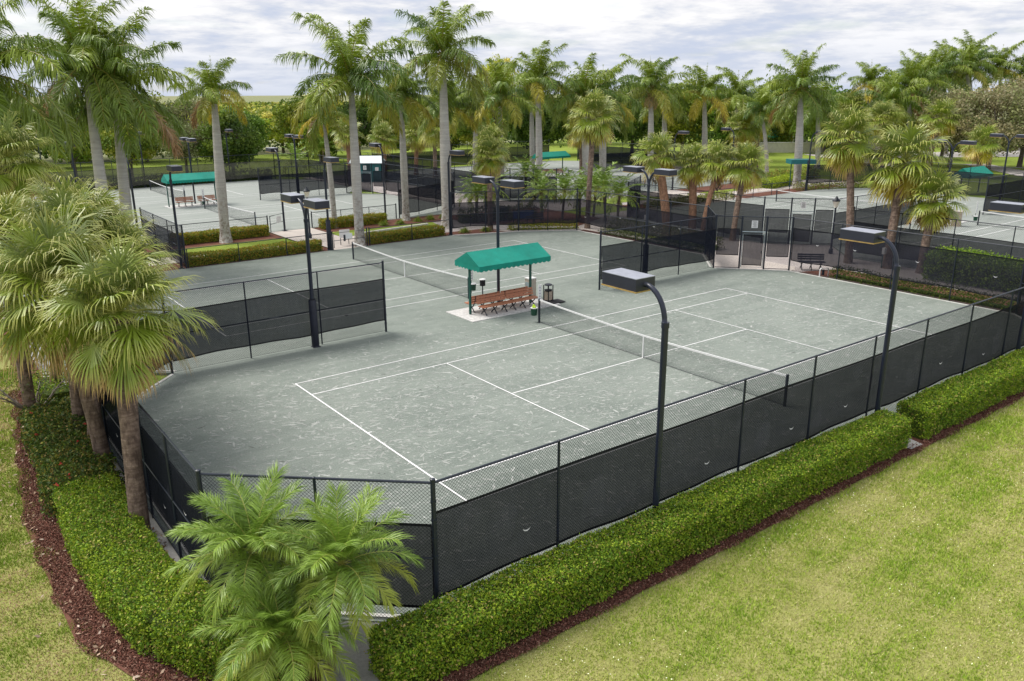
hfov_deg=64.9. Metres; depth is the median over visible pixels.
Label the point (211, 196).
bench
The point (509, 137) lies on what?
distant wood
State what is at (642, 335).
tennis net
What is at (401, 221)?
grass tuft plant
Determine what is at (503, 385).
court scuffs
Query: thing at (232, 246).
lawn strip
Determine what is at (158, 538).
dry leaves
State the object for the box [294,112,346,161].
broadleaf tree
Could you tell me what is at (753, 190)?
fence
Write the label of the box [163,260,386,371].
chain link fence
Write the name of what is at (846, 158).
cabbage palm
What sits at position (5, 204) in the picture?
cabbage palm
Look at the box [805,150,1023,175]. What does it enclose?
road
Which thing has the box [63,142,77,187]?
court light
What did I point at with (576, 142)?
cabbage palm
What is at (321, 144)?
date palm
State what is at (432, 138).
cabbage palm
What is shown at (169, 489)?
chain link fence
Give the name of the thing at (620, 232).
shrub
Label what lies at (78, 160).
broadleaf tree
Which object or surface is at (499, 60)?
broadleaf tree
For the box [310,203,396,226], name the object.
fence
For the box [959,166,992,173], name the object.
shade awning
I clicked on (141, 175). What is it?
chain link fence
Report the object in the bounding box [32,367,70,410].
clipped bush
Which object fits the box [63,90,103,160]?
broadleaf tree
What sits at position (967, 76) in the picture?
royal palm
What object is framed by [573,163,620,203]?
date palm
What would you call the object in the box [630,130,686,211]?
cabbage palm
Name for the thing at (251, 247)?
fence
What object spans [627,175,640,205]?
chain link fence
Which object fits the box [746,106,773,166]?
cabbage palm
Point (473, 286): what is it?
ball bucket
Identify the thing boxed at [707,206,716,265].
chain link fence
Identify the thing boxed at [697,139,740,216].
cabbage palm
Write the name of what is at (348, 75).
royal palm
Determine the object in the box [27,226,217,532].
cabbage palm
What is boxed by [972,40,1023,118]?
royal palm
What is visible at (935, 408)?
clipped hedge
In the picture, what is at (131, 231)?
cabbage palm
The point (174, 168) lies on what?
court light
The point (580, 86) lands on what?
royal palm
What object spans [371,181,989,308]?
plaza paving
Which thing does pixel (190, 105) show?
broadleaf tree
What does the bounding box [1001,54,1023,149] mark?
royal palm
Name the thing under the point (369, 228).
fence
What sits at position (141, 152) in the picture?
court light
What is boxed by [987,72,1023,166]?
broadleaf tree
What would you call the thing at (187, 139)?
court light
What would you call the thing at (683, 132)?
court light
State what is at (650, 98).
royal palm
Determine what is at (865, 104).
broadleaf tree
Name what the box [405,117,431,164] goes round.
cabbage palm
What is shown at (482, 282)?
water cooler
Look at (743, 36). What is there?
sky
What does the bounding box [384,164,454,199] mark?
chain link fence
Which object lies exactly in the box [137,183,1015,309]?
planting bed
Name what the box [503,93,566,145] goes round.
broadleaf tree
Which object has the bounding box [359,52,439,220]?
royal palm
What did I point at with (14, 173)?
cabbage palm
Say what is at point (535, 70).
royal palm
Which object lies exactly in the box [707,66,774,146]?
royal palm
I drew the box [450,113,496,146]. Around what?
broadleaf tree
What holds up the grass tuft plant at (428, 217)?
on the planting bed at (395, 221)
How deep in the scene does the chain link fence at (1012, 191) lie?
68.72 m
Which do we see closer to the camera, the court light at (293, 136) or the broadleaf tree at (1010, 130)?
the court light at (293, 136)
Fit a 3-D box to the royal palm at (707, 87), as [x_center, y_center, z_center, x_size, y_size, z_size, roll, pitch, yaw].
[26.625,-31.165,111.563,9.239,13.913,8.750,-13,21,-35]
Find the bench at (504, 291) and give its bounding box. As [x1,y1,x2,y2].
[497,286,527,306]
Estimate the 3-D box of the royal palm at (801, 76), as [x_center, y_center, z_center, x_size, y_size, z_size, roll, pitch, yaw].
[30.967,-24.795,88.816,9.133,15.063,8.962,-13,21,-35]
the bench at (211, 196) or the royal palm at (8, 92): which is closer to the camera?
the royal palm at (8, 92)
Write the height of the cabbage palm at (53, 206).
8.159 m
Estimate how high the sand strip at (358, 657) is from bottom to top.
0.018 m
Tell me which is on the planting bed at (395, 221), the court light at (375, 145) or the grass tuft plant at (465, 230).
the grass tuft plant at (465, 230)
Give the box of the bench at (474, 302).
[464,291,499,312]
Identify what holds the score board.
attached to the tennis net at (642, 335)
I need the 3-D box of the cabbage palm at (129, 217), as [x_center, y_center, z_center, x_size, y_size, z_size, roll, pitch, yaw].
[-13.418,-1.305,26.300,3.887,7.137,2.700,-13,21,-35]
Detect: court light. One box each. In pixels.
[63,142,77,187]
[126,156,138,234]
[138,132,146,187]
[166,165,184,268]
[179,137,196,203]
[225,129,232,181]
[266,147,286,230]
[280,192,329,347]
[284,134,303,193]
[323,157,339,249]
[369,143,386,219]
[447,150,464,234]
[472,175,524,301]
[601,268,669,515]
[623,166,676,273]
[670,131,688,189]
[721,128,734,183]
[804,131,828,190]
[839,227,900,412]
[934,139,976,202]
[988,201,1023,348]
[990,134,1023,182]
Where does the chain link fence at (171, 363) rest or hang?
on the lawn at (783, 158)
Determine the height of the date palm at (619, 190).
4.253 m
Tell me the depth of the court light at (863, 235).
22.87 m
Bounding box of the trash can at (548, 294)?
[543,283,553,300]
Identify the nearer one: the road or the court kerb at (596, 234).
the court kerb at (596, 234)
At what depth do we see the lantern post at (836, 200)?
50.47 m
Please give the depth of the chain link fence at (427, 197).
69.12 m
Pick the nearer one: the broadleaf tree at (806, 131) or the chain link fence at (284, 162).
the chain link fence at (284, 162)
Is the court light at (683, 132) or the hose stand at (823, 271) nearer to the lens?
the hose stand at (823, 271)
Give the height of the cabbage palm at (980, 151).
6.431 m
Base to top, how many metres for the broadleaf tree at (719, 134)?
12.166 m
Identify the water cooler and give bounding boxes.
[479,278,485,293]
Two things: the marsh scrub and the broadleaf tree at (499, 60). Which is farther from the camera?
the marsh scrub
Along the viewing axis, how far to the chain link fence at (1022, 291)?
36.78 m
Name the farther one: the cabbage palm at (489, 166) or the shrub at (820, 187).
the shrub at (820, 187)
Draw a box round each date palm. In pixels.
[160,463,336,630]
[187,558,366,680]
[257,479,423,672]
[278,141,317,159]
[301,130,342,161]
[453,173,500,202]
[458,166,510,201]
[506,154,544,176]
[519,169,566,199]
[521,160,554,199]
[538,167,586,198]
[557,170,602,206]
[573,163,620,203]
[577,161,631,203]
[593,171,645,206]
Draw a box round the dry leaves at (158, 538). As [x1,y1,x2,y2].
[125,484,174,558]
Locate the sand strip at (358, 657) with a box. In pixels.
[0,297,922,680]
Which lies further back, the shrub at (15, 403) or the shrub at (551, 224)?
the shrub at (551, 224)
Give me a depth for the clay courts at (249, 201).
74.44 m
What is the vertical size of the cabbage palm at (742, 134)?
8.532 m
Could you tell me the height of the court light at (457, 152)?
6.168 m
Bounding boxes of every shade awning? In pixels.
[161,172,216,206]
[455,242,550,314]
[532,151,570,173]
[786,159,816,183]
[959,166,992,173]
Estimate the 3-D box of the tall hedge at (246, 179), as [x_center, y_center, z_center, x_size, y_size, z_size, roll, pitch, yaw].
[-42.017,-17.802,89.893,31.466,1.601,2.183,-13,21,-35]
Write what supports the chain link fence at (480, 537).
on the lawn at (783, 158)
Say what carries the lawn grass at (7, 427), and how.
on the lawn at (818, 606)
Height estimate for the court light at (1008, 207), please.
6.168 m
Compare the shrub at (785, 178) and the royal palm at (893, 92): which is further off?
the royal palm at (893, 92)
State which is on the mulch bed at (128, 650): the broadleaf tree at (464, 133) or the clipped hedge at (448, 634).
the clipped hedge at (448, 634)
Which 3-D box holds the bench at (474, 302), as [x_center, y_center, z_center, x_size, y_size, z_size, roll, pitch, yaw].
[-1.397,-1.829,38.110,1.620,0.879,0.642,-13,21,-35]
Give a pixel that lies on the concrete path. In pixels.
(343, 244)
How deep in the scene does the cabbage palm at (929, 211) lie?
45.47 m
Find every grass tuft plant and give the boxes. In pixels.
[396,219,405,224]
[412,215,423,221]
[424,214,435,219]
[459,227,469,232]
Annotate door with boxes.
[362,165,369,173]
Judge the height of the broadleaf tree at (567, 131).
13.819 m
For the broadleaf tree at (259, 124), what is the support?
on the lawn at (783, 158)
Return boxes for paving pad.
[164,174,967,226]
[446,298,560,321]
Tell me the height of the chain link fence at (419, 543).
3.235 m
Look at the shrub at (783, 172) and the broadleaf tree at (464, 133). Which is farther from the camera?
the broadleaf tree at (464, 133)
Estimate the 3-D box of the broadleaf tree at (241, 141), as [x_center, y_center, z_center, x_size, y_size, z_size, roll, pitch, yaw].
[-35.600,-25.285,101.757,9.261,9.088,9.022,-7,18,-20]
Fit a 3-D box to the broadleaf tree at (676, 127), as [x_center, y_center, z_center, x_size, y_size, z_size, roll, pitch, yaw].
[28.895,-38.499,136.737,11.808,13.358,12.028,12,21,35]
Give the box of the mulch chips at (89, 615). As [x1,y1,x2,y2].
[7,389,216,680]
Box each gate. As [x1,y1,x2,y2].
[269,213,285,230]
[331,227,367,249]
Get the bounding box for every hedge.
[16,395,124,519]
[34,178,257,194]
[50,471,323,680]
[179,224,269,244]
[184,239,322,267]
[318,212,387,228]
[364,224,445,243]
[364,407,911,680]
[895,347,1023,438]
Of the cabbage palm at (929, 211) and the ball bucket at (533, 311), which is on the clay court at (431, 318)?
the ball bucket at (533, 311)
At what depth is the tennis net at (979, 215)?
60.72 m
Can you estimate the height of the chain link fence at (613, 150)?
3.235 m
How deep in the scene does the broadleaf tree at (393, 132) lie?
129.57 m
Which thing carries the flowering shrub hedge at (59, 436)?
on the mulch bed at (128, 650)
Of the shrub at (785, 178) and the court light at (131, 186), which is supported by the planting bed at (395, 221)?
the shrub at (785, 178)
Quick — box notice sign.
[339,229,349,242]
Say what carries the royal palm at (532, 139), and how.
on the lawn at (783, 158)
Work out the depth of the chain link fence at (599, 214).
55.85 m
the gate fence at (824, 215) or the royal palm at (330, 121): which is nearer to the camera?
the gate fence at (824, 215)
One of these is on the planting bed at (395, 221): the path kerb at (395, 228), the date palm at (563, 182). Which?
the date palm at (563, 182)
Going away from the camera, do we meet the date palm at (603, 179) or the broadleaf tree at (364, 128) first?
the date palm at (603, 179)
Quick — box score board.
[538,284,541,298]
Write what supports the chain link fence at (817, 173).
on the lawn at (783, 158)
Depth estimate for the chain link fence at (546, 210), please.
60.04 m
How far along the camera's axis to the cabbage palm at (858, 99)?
112.33 m
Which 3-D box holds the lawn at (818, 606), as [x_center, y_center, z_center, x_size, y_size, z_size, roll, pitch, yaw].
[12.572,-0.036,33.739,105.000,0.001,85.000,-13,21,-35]
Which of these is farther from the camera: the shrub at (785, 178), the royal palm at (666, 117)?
the royal palm at (666, 117)
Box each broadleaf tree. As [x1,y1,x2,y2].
[1,104,40,156]
[23,108,103,167]
[47,124,91,170]
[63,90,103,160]
[89,121,159,167]
[104,87,182,161]
[154,96,211,160]
[157,119,209,164]
[191,104,267,162]
[208,104,272,143]
[256,110,292,152]
[268,89,316,156]
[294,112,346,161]
[333,93,388,155]
[367,77,428,150]
[425,83,467,149]
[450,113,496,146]
[477,53,517,128]
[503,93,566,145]
[554,70,597,145]
[610,78,667,147]
[655,74,714,149]
[701,80,759,148]
[761,68,809,141]
[791,81,858,153]
[850,68,914,141]
[908,84,1002,166]
[912,95,975,159]
[950,79,1023,169]
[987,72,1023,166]
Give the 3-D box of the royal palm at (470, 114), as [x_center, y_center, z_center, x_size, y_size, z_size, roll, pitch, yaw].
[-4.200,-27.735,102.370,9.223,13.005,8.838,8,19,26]
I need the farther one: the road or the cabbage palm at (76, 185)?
the road
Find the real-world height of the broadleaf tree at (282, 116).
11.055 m
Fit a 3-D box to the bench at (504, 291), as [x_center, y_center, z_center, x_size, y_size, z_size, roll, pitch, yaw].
[-0.041,-2.136,39.089,1.620,0.879,0.642,-13,21,-35]
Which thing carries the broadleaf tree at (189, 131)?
on the lawn at (783, 158)
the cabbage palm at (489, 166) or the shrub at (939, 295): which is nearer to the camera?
the shrub at (939, 295)
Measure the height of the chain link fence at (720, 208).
3.235 m
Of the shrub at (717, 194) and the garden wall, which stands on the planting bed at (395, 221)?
the shrub at (717, 194)
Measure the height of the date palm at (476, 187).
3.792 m
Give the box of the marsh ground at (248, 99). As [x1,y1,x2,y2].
[11,93,1009,164]
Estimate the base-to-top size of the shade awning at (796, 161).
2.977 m
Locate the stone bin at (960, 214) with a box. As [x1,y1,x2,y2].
[951,210,962,226]
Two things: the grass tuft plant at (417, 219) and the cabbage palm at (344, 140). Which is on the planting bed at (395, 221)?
the grass tuft plant at (417, 219)
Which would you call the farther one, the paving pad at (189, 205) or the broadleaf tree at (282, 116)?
the broadleaf tree at (282, 116)
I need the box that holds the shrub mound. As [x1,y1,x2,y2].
[935,244,1023,259]
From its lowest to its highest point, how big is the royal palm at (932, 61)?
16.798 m
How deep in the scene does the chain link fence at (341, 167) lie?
94.52 m
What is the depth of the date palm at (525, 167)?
78.58 m
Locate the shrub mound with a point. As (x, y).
(968, 250)
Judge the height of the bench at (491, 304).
0.879 m
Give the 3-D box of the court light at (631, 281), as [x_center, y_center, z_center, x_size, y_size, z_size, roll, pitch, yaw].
[2.795,1.565,18.257,0.610,6.168,1.825,-13,21,-35]
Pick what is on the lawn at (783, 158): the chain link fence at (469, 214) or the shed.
the chain link fence at (469, 214)
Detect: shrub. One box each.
[0,361,68,411]
[507,223,575,229]
[598,228,654,239]
[679,190,734,199]
[758,165,806,182]
[759,172,802,188]
[792,181,866,189]
[829,267,1015,308]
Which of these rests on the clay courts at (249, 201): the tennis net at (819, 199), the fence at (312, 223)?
the tennis net at (819, 199)
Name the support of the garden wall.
on the lawn at (783, 158)
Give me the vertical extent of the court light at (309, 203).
6.168 m
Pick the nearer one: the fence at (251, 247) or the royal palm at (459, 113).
the fence at (251, 247)
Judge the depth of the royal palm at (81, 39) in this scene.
42.49 m
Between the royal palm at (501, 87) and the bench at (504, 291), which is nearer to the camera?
the bench at (504, 291)
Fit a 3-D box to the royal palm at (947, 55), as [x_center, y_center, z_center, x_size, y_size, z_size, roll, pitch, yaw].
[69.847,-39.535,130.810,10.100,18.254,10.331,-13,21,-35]
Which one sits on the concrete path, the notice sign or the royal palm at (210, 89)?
the notice sign
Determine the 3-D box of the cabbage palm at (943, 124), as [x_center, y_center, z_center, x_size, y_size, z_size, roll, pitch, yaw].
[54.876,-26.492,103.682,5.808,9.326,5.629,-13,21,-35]
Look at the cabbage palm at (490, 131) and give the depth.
71.17 m
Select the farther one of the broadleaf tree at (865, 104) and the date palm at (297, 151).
the broadleaf tree at (865, 104)
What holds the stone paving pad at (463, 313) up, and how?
on the clay court at (431, 318)
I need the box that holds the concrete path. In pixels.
[143,168,862,270]
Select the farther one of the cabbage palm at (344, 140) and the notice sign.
the cabbage palm at (344, 140)
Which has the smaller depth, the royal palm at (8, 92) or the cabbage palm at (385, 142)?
the royal palm at (8, 92)
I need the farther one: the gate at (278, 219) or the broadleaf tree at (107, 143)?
the broadleaf tree at (107, 143)
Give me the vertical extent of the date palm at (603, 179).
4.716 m
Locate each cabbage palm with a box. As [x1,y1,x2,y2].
[0,108,67,365]
[0,167,138,437]
[0,187,156,471]
[0,190,39,409]
[17,174,134,403]
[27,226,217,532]
[49,190,151,384]
[78,211,181,455]
[329,116,365,165]
[366,121,399,160]
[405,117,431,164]
[416,106,452,166]
[467,135,508,230]
[468,123,511,200]
[562,113,589,176]
[567,88,624,228]
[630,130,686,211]
[671,142,712,215]
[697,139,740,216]
[719,140,773,227]
[723,107,761,147]
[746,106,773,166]
[810,101,883,227]
[834,89,870,131]
[861,121,953,241]
[862,99,908,165]
[900,166,971,246]
[912,90,942,165]
[916,98,965,168]
[958,124,1005,166]
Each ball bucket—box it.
[471,283,475,290]
[530,306,537,315]
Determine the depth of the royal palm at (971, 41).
139.16 m
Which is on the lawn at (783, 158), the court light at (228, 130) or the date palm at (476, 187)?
the court light at (228, 130)
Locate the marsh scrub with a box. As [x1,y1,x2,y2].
[25,100,726,122]
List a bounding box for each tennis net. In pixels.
[149,180,185,199]
[203,196,256,224]
[352,242,468,298]
[538,298,788,395]
[568,169,645,186]
[776,190,890,208]
[977,211,1023,229]
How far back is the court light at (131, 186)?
53.80 m
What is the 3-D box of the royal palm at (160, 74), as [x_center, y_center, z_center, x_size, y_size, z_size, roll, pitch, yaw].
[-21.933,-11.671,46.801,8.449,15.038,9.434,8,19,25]
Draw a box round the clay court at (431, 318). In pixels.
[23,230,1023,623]
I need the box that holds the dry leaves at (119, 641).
[0,426,206,680]
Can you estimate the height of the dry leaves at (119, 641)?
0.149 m
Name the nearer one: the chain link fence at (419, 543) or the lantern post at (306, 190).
the chain link fence at (419, 543)
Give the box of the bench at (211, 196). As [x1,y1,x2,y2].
[197,195,216,204]
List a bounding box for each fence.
[32,153,274,193]
[88,362,209,583]
[125,295,173,391]
[139,207,187,268]
[139,215,268,232]
[140,231,331,269]
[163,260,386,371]
[195,469,434,619]
[257,163,346,199]
[273,153,308,174]
[308,154,350,186]
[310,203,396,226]
[345,162,350,192]
[345,163,385,193]
[359,151,510,199]
[368,219,450,245]
[372,140,548,166]
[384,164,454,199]
[397,175,454,217]
[430,287,1023,604]
[450,190,517,234]
[509,168,556,199]
[518,189,576,230]
[556,178,673,198]
[576,188,708,240]
[577,142,752,169]
[593,146,647,172]
[598,214,717,289]
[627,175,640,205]
[627,181,765,235]
[675,179,807,199]
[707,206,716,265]
[714,216,794,269]
[763,198,834,241]
[790,217,1023,309]
[805,159,878,189]
[832,191,913,233]
[854,206,1023,259]
[875,159,1023,197]
[982,173,1023,214]
[1019,276,1023,302]
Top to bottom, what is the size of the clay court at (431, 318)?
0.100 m
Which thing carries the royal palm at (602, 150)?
on the lawn at (783, 158)
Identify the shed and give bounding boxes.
[349,156,384,178]
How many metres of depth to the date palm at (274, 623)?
13.19 m
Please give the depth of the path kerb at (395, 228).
61.54 m
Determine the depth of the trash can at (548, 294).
39.70 m
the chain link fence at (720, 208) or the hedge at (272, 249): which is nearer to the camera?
the hedge at (272, 249)
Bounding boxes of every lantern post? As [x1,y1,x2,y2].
[303,187,311,237]
[832,196,840,232]
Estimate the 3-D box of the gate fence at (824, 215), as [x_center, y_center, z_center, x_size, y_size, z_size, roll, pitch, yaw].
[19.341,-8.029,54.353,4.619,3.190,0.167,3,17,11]
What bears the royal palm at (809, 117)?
on the lawn at (783, 158)
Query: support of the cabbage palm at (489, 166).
on the lawn at (783, 158)
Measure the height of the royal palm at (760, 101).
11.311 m
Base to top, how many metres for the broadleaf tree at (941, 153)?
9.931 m
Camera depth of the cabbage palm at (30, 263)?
19.51 m
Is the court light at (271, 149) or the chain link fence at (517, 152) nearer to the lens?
the court light at (271, 149)
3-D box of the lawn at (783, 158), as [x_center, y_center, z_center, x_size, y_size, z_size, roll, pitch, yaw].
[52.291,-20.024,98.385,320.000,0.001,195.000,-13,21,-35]
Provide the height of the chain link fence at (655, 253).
3.235 m
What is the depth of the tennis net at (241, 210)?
66.30 m
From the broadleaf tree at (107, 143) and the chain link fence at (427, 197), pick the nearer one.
the chain link fence at (427, 197)
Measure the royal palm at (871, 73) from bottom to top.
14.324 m
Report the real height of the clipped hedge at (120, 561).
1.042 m
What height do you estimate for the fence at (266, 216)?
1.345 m
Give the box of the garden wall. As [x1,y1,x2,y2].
[715,142,886,152]
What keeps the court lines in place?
on the clay courts at (249, 201)
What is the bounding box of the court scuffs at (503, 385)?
[143,267,971,625]
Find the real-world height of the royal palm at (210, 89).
12.597 m
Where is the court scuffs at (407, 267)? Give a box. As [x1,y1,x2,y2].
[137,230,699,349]
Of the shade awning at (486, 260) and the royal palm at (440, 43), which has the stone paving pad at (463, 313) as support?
the shade awning at (486, 260)
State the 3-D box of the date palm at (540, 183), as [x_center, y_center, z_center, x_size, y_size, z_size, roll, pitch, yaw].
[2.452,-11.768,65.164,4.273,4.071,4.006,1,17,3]
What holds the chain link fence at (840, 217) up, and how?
on the lawn at (783, 158)
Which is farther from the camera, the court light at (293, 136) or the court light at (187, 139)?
the court light at (293, 136)
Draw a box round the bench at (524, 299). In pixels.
[505,287,537,309]
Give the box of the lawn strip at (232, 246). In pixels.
[138,182,804,257]
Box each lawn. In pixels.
[0,344,1023,680]
[15,132,1023,680]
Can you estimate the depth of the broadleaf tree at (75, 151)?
101.76 m
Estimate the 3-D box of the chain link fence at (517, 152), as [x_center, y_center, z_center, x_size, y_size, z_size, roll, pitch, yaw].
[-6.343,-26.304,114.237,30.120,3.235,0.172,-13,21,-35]
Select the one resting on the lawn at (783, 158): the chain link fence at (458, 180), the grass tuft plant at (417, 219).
the chain link fence at (458, 180)
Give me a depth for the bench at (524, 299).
38.56 m
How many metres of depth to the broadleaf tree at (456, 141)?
135.49 m
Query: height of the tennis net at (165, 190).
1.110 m
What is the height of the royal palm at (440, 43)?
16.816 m
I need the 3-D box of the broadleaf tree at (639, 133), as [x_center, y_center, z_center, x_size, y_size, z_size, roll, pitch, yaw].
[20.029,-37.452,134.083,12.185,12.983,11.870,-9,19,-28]
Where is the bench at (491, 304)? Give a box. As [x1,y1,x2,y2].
[476,292,511,315]
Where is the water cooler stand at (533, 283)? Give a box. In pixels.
[524,276,536,296]
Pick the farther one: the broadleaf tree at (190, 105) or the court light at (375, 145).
the broadleaf tree at (190, 105)
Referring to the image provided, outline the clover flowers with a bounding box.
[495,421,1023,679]
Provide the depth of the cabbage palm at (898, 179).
46.71 m
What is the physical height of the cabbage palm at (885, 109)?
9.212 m
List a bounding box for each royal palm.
[0,0,92,318]
[2,0,157,196]
[33,0,196,252]
[166,57,252,242]
[273,12,419,246]
[291,95,348,227]
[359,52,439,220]
[388,0,496,228]
[415,70,484,163]
[449,70,513,171]
[455,58,542,174]
[493,40,571,172]
[507,69,568,169]
[542,53,631,183]
[567,58,645,173]
[615,53,696,174]
[626,67,701,136]
[676,64,743,152]
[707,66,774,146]
[729,83,791,172]
[759,43,839,186]
[785,71,856,164]
[846,59,889,162]
[854,70,931,165]
[880,51,951,163]
[900,44,959,153]
[916,39,979,154]
[944,29,1003,90]
[944,44,1004,152]
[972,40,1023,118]
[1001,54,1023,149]
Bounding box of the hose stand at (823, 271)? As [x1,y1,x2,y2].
[819,267,828,275]
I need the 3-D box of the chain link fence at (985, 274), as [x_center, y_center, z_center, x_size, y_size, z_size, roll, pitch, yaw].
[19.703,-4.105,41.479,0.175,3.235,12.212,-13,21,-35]
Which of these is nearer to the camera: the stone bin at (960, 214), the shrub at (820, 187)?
the stone bin at (960, 214)
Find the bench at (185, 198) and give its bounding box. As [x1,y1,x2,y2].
[175,196,194,206]
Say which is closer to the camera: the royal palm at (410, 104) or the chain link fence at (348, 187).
the royal palm at (410, 104)
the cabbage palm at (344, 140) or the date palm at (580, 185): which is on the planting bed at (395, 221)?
the date palm at (580, 185)
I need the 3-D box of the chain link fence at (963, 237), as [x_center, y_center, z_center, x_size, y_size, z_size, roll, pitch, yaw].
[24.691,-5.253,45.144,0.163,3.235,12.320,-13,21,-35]
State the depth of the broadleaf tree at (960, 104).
107.47 m
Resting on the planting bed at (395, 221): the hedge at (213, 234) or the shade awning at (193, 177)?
the hedge at (213, 234)
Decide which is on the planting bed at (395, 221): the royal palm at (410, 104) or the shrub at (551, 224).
the shrub at (551, 224)
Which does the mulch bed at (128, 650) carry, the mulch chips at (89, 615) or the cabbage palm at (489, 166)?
the mulch chips at (89, 615)
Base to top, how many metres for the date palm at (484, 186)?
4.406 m
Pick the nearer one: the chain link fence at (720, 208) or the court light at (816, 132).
the chain link fence at (720, 208)
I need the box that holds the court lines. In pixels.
[115,163,1023,500]
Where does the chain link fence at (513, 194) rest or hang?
on the lawn at (783, 158)
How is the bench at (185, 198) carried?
on the paving pad at (189, 205)
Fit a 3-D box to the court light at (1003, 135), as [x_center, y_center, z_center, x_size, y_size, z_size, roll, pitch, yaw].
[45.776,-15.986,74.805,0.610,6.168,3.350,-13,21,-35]
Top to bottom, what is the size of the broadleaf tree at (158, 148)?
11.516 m
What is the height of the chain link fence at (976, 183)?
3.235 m
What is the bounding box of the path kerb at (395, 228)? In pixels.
[364,223,427,233]
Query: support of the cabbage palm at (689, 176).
on the lawn at (783, 158)
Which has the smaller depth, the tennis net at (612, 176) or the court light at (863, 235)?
the court light at (863, 235)
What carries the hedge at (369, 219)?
on the planting bed at (395, 221)
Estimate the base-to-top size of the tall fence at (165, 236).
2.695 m
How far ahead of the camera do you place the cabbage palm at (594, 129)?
61.00 m
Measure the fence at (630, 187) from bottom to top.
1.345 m
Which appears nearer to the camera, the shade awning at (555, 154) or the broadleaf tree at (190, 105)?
the shade awning at (555, 154)
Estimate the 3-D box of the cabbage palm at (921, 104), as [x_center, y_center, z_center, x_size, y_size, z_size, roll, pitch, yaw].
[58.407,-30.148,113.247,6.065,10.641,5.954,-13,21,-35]
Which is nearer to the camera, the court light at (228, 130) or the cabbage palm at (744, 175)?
the cabbage palm at (744, 175)
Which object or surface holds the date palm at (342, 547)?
on the sand strip at (358, 657)
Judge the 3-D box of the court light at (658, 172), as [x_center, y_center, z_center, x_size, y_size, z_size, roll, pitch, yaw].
[7.263,-6.153,43.345,0.610,6.168,3.350,-13,21,-35]
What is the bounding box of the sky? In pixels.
[0,0,1023,96]
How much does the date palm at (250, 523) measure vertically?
3.565 m
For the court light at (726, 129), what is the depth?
89.92 m
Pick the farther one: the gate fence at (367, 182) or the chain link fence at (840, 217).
the gate fence at (367, 182)
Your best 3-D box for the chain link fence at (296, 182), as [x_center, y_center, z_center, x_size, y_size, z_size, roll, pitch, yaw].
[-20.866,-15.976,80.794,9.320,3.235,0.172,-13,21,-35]
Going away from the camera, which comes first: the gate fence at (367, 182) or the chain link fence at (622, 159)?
the gate fence at (367, 182)
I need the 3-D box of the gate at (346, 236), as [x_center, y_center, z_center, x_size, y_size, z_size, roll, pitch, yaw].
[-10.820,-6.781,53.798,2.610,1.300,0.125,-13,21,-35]
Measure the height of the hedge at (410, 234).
0.901 m
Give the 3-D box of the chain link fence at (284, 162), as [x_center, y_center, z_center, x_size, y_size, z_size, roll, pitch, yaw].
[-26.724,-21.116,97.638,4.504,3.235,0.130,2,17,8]
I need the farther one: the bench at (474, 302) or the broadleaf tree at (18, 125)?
the broadleaf tree at (18, 125)
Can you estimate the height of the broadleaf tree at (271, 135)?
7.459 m
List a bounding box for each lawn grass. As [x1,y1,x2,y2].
[0,365,187,680]
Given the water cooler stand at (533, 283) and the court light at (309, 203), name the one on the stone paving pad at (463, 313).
the water cooler stand at (533, 283)
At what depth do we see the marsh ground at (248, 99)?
1093.16 m
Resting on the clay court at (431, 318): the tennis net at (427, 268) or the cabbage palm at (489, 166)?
the tennis net at (427, 268)
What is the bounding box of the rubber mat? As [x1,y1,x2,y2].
[546,299,565,303]
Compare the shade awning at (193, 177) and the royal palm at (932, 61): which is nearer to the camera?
the shade awning at (193, 177)
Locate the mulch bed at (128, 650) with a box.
[0,308,1023,680]
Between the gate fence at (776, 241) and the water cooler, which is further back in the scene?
the gate fence at (776, 241)
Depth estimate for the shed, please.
94.53 m
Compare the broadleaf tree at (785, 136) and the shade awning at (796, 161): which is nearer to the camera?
the shade awning at (796, 161)
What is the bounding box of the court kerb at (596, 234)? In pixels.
[66,230,997,618]
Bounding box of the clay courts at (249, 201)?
[26,161,1023,244]
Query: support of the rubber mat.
on the stone paving pad at (463, 313)
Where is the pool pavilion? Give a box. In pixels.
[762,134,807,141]
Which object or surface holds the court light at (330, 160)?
on the lawn at (783, 158)
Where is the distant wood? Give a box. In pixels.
[11,108,1012,162]
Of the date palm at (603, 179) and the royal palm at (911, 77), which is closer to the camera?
the date palm at (603, 179)

